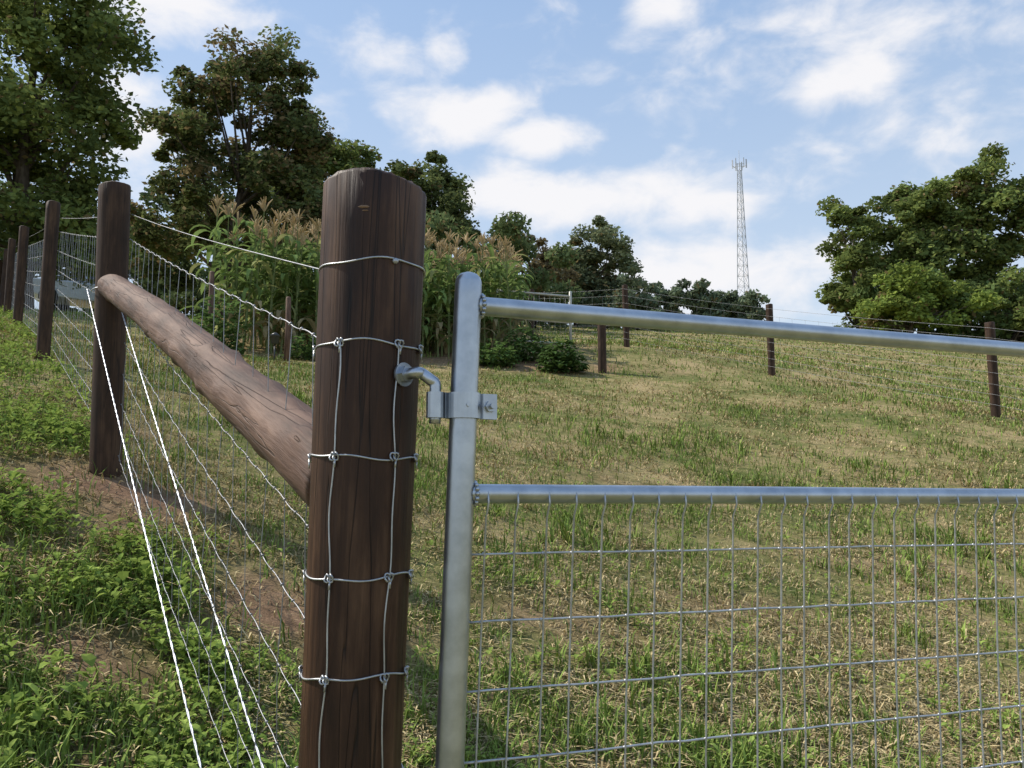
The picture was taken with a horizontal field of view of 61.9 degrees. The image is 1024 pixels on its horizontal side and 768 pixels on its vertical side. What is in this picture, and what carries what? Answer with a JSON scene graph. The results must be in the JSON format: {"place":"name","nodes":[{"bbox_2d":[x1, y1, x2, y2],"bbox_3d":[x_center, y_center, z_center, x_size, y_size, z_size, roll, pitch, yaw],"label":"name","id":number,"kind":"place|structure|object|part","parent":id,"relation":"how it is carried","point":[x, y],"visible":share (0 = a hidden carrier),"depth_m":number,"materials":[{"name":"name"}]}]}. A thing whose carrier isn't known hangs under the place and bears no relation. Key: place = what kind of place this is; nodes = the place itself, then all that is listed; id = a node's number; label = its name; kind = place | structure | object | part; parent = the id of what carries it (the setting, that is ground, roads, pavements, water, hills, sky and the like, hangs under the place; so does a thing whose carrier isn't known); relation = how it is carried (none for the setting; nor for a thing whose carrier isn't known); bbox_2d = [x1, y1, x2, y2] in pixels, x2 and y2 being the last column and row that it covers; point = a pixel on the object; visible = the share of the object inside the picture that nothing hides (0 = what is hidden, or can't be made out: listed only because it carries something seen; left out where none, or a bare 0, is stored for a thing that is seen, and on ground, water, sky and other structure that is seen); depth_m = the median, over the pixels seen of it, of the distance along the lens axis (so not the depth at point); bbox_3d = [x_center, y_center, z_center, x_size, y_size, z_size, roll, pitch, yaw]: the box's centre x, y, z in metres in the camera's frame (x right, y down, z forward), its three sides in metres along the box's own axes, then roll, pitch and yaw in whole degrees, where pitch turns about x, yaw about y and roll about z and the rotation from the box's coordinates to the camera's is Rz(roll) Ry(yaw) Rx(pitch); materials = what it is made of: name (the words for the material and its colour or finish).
{"place":"outdoors","nodes":[
{"label":"outdoors","id":0,"kind":"place"},
{"bbox_2d":[0,304,1023,767],"bbox_3d":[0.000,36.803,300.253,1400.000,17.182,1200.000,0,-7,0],"label":"ground","id":1,"kind":"structure","parent":0,"point":[262,612],"depth_m":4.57,"materials":[{"name":"green plant"}]},
{"bbox_2d":[0,260,2,287],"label":"wooden fence post","id":2,"kind":"object","parent":1,"relation":"on","point":[1,263],"visible":0.37,"depth_m":23.83,"materials":[{"name":"brown wood"}]},
{"bbox_2d":[0,249,7,306],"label":"wooden fence post","id":3,"kind":"object","parent":1,"relation":"on","point":[3,280],"visible":0.59,"depth_m":19.60,"materials":[{"name":"brown wood"}]},
{"bbox_2d":[3,238,15,312],"bbox_3d":[-9.100,-1.885,15.451,0.122,1.525,0.125,0,-7,0],"label":"wooden fence post","id":4,"kind":"object","parent":1,"relation":"on","point":[9,273],"visible":0.86,"depth_m":15.42,"materials":[{"name":"brown wood"}]},
{"bbox_2d":[12,225,28,325],"bbox_3d":[-6.600,-1.373,11.457,0.119,1.525,0.117,0,-7,0],"label":"wooden fence post","id":5,"kind":"object","parent":1,"relation":"on","point":[21,266],"visible":0.91,"depth_m":11.43,"materials":[{"name":"brown wood"}]},
{"bbox_2d":[35,200,60,360],"bbox_3d":[-4.060,-0.834,7.460,0.115,1.564,0.118,0,-7,0],"label":"wooden fence post","id":6,"kind":"object","parent":1,"relation":"on","point":[48,271],"visible":0.91,"depth_m":7.43,"materials":[{"name":"brown wood"}]},
{"bbox_2d":[33,272,94,311],"bbox_3d":[-15.939,-3.364,32.682,4.488,1.429,1.800,7,-9,-13],"label":"parked car","id":7,"kind":"object","parent":1,"relation":"on","point":[77,300],"visible":0.16,"depth_m":31.80,"materials":[{"name":"paint"}]},
{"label":"windows","id":8,"kind":"part","parent":7,"relation":"part of","materials":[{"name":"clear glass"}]},
{"bbox_2d":[0,0,162,309],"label":"deciduous tree","id":9,"kind":"object","parent":1,"relation":"on","point":[85,37],"visible":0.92,"depth_m":23.23,"materials":[{"name":"green plant"}]},
{"bbox_2d":[89,181,130,476],"bbox_3d":[-1.910,-0.205,4.056,0.144,1.544,0.142,-1,-7,0],"label":"wooden fence post","id":10,"kind":"object","parent":1,"relation":"on","point":[112,238],"visible":0.79,"depth_m":4.01,"materials":[{"name":"brown wood"}]},
{"bbox_2d":[0,305,285,767],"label":"broadleaf weeds","id":11,"kind":"object","parent":1,"relation":"on","point":[144,569],"visible":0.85,"depth_m":2.72,"materials":[{"name":"green plant"}]},
{"bbox_2d":[0,148,304,315],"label":"background trees","id":12,"kind":"object","parent":1,"relation":"on","point":[148,196],"visible":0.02,"depth_m":45.60,"materials":[{"name":"green plant"}]},
{"bbox_2d":[11,214,318,767],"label":"woven wire fence","id":13,"kind":"object","parent":1,"relation":"on","point":[206,585],"visible":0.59,"depth_m":2.39,"materials":[{"name":"silver metal"}]},
{"bbox_2d":[207,271,214,334],"bbox_3d":[-4.898,-1.145,13.848,0.093,1.401,0.090,-6,-9,38],"label":"wooden stake","id":14,"kind":"object","parent":1,"relation":"on","point":[211,288],"visible":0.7,"depth_m":13.87,"materials":[{"name":"brown wood"}]},
{"bbox_2d":[193,295,250,354],"bbox_3d":[-4.617,-0.909,13.421,1.006,0.945,1.050,0,-7,0],"label":"garden shrub","id":15,"kind":"object","parent":1,"relation":"on","point":[220,326],"visible":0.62,"depth_m":13.33,"materials":[{"name":"green plant"}]},
{"bbox_2d":[130,24,340,319],"bbox_3d":[-9.648,-7.431,29.875,7.594,11.113,6.170,-5,-9,35],"label":"deciduous tree","id":16,"kind":"object","parent":1,"relation":"on","point":[294,174],"visible":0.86,"depth_m":29.28,"materials":[{"name":"green plant"}]},
{"bbox_2d":[269,332,280,360],"bbox_3d":[-3.550,-0.533,12.764,0.169,0.480,0.169,0,-7,0],"label":"garden path light","id":17,"kind":"object","parent":1,"relation":"on","point":[275,336],"visible":0.93,"depth_m":12.74,"materials":[{"name":"plastic"}]},
{"bbox_2d":[284,297,290,360],"bbox_3d":[-3.448,-0.798,13.099,0.093,1.101,0.090,-6,-9,39],"label":"wooden stake","id":18,"kind":"object","parent":1,"relation":"on","point":[287,331],"visible":0.85,"depth_m":13.07,"materials":[{"name":"brown wood"}]},
{"bbox_2d":[283,333,315,360],"bbox_3d":[-3.292,-0.581,13.780,0.784,0.509,0.806,0,-7,0],"label":"garden shrub","id":19,"kind":"object","parent":1,"relation":"on","point":[304,350],"visible":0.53,"depth_m":13.66,"materials":[{"name":"green plant"}]},
{"bbox_2d":[269,138,381,241],"bbox_3d":[-7.756,-6.456,35.606,5.825,8.252,5.304,-5,-8,33],"label":"deciduous tree","id":20,"kind":"object","parent":1,"relation":"on","point":[354,154],"visible":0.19,"depth_m":35.87,"materials":[{"name":"green plant"}]},
{"bbox_2d":[84,209,584,329],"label":"background trees","id":21,"kind":"object","parent":1,"relation":"on","point":[512,226],"visible":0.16,"depth_m":34.19,"materials":[{"name":"green plant"}]},
{"bbox_2d":[179,193,537,356],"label":"corn plants","id":22,"kind":"object","parent":1,"relation":"on","point":[272,288],"visible":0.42,"depth_m":15.58,"materials":[{"name":"green plant"}]},
{"bbox_2d":[295,167,426,767],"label":"wooden gate post","id":23,"kind":"object","parent":1,"relation":"on","point":[363,456],"visible":1,"depth_m":1.28,"materials":[{"name":"brown wood"}]},
{"bbox_2d":[97,274,312,505],"bbox_3d":[-1.095,-0.155,2.763,0.148,0.160,3.191,5,9,-33],"label":"wooden brace rail","id":24,"kind":"object","parent":23,"relation":"attached to","point":[265,423],"visible":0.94,"depth_m":1.95,"materials":[{"name":"brown wood"}]},
{"bbox_2d":[394,363,496,423],"bbox_3d":[-0.110,0.015,1.312,0.174,0.094,0.063,0,-7,0],"label":"gate hinge","id":25,"kind":"object","parent":23,"relation":"attached to","point":[440,405],"visible":0.98,"depth_m":1.29,"materials":[{"name":"metal"}]},
{"bbox_2d":[384,150,480,257],"bbox_3d":[-4.131,-6.664,38.867,5.502,8.463,5.245,0,-7,0],"label":"deciduous tree","id":26,"kind":"object","parent":1,"relation":"on","point":[440,188],"visible":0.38,"depth_m":38.64,"materials":[{"name":"green plant"}]},
{"bbox_2d":[424,213,480,269],"bbox_3d":[-2.184,-4.779,36.774,3.850,5.271,2.786,1,-7,-10],"label":"deciduous tree","id":27,"kind":"object","parent":1,"relation":"on","point":[464,228],"visible":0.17,"depth_m":36.20,"materials":[{"name":"green plant"}]},
{"bbox_2d":[479,338,520,366],"bbox_3d":[-0.357,-0.524,14.780,1.032,0.588,1.079,0,-7,0],"label":"garden shrub","id":28,"kind":"object","parent":1,"relation":"on","point":[489,358],"visible":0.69,"depth_m":14.58,"materials":[{"name":"green plant"}]},
{"bbox_2d":[0,320,1023,767],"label":"dead grass thatch","id":29,"kind":"object","parent":1,"relation":"on","point":[686,754],"visible":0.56,"depth_m":3.17,"materials":[{"name":"beige plant"}]},
{"bbox_2d":[496,325,551,360],"bbox_3d":[0.220,-0.707,15.637,1.047,0.723,1.071,0,-7,0],"label":"garden shrub","id":30,"kind":"object","parent":1,"relation":"on","point":[522,353],"visible":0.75,"depth_m":15.45,"materials":[{"name":"green plant"}]},
{"bbox_2d":[528,289,533,340],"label":"wooden fence post","id":31,"kind":"object","parent":1,"relation":"on","point":[532,322],"visible":0.27,"depth_m":20.30,"materials":[{"name":"brown wood"}]},
{"bbox_2d":[496,289,571,348],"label":"pipe gate","id":32,"kind":"structure","parent":1,"relation":"on","point":[570,302],"depth_m":17.44,"materials":[{"name":"metal"}]},
{"bbox_2d":[515,235,581,324],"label":"deciduous tree","id":33,"kind":"object","parent":1,"relation":"on","point":[570,274],"visible":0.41,"depth_m":42.40,"materials":[{"name":"green plant"}]},
{"bbox_2d":[535,339,589,372],"bbox_3d":[0.856,-0.441,14.473,0.942,0.640,0.945,0,-7,0],"label":"garden shrub","id":34,"kind":"object","parent":1,"relation":"on","point":[568,358],"visible":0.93,"depth_m":14.29,"materials":[{"name":"green plant"}]},
{"bbox_2d":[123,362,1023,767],"bbox_3d":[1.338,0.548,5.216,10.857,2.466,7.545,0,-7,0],"label":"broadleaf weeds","id":35,"kind":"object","parent":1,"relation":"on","point":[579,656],"visible":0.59,"depth_m":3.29,"materials":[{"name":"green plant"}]},
{"bbox_2d":[522,286,661,329],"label":"background trees","id":36,"kind":"object","parent":1,"relation":"on","point":[615,298],"visible":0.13,"depth_m":43.60,"materials":[{"name":"green plant"}]},
{"bbox_2d":[553,215,649,326],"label":"deciduous tree","id":37,"kind":"object","parent":1,"relation":"on","point":[590,262],"visible":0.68,"depth_m":45.08,"materials":[{"name":"green plant"}]},
{"bbox_2d":[597,325,606,372],"bbox_3d":[1.550,-0.583,14.684,0.149,1.086,0.153,0,-7,0],"label":"wooden fence post","id":38,"kind":"object","parent":1,"relation":"on","point":[602,359],"visible":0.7,"depth_m":14.63,"materials":[{"name":"brown wood"}]},
{"bbox_2d":[622,284,629,346],"bbox_3d":[2.390,-1.359,17.905,0.126,1.467,0.127,-1,-7,0],"label":"wooden fence post","id":39,"kind":"object","parent":1,"relation":"on","point":[625,306],"visible":0.65,"depth_m":17.88,"materials":[{"name":"brown wood"}]},
{"bbox_2d":[597,273,770,331],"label":"distant treeline","id":40,"kind":"object","parent":1,"relation":"on","point":[699,292],"visible":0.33,"depth_m":80.28,"materials":[{"name":"green plant"}]},
{"bbox_2d":[732,157,749,294],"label":"lattice cell tower","id":41,"kind":"structure","parent":1,"relation":"on","point":[742,203],"depth_m":154.81,"materials":[{"name":"metal"}]},
{"bbox_2d":[766,304,774,375],"bbox_3d":[4.699,-0.735,15.509,0.126,1.467,0.129,0,-7,0],"label":"wooden fence post","id":42,"kind":"object","parent":1,"relation":"on","point":[770,348],"visible":0.69,"depth_m":15.45,"materials":[{"name":"brown wood"}]},
{"bbox_2d":[519,289,1023,410],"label":"woven wire fence","id":43,"kind":"object","parent":1,"relation":"on","point":[822,350],"visible":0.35,"depth_m":13.90,"materials":[{"name":"grey metal"}]},
{"bbox_2d":[814,195,897,328],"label":"deciduous tree","id":44,"kind":"object","parent":1,"relation":"on","point":[858,255],"visible":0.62,"depth_m":41.62,"materials":[{"name":"green plant"}]},
{"bbox_2d":[848,259,1001,336],"bbox_3d":[18.011,-3.403,38.263,6.248,4.024,4.257,0,-7,0],"label":"deciduous tree","id":45,"kind":"object","parent":1,"relation":"on","point":[907,293],"visible":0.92,"depth_m":37.58,"materials":[{"name":"green plant"}]},
{"bbox_2d":[827,166,1023,333],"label":"deciduous tree","id":46,"kind":"object","parent":1,"relation":"on","point":[933,231],"visible":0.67,"depth_m":41.99,"materials":[{"name":"green plant"}]},
{"bbox_2d":[849,267,1023,342],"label":"background trees","id":47,"kind":"object","parent":1,"relation":"on","point":[978,331],"visible":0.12,"depth_m":38.83,"materials":[{"name":"green plant"}]},
{"bbox_2d":[938,141,1023,336],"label":"deciduous tree","id":48,"kind":"object","parent":1,"relation":"on","point":[1003,199],"visible":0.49,"depth_m":42.31,"materials":[{"name":"green plant"}]},
{"bbox_2d":[984,321,1000,417],"bbox_3d":[6.601,-0.134,11.706,0.127,1.466,0.128,0,-7,0],"label":"wooden fence post","id":49,"kind":"object","parent":1,"relation":"on","point":[993,379],"visible":0.77,"depth_m":11.66,"materials":[{"name":"brown wood"}]},
{"bbox_2d":[962,266,1023,341],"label":"deciduous tree","id":50,"kind":"object","parent":1,"relation":"on","point":[1015,298],"visible":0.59,"depth_m":38.89,"materials":[{"name":"green plant"}]},
{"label":"wooden gate post","id":51,"kind":"object","parent":1,"relation":"on","visible":0},
{"bbox_2d":[435,272,1023,767],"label":"metal pipe gate","id":52,"kind":"structure","parent":51,"relation":"attached to","point":[467,494],"depth_m":1.38,"materials":[{"name":"metal"}]},
{"bbox_2d":[0,0,1023,333],"label":"sky","id":53,"kind":"structure","parent":0,"point":[636,115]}
]}

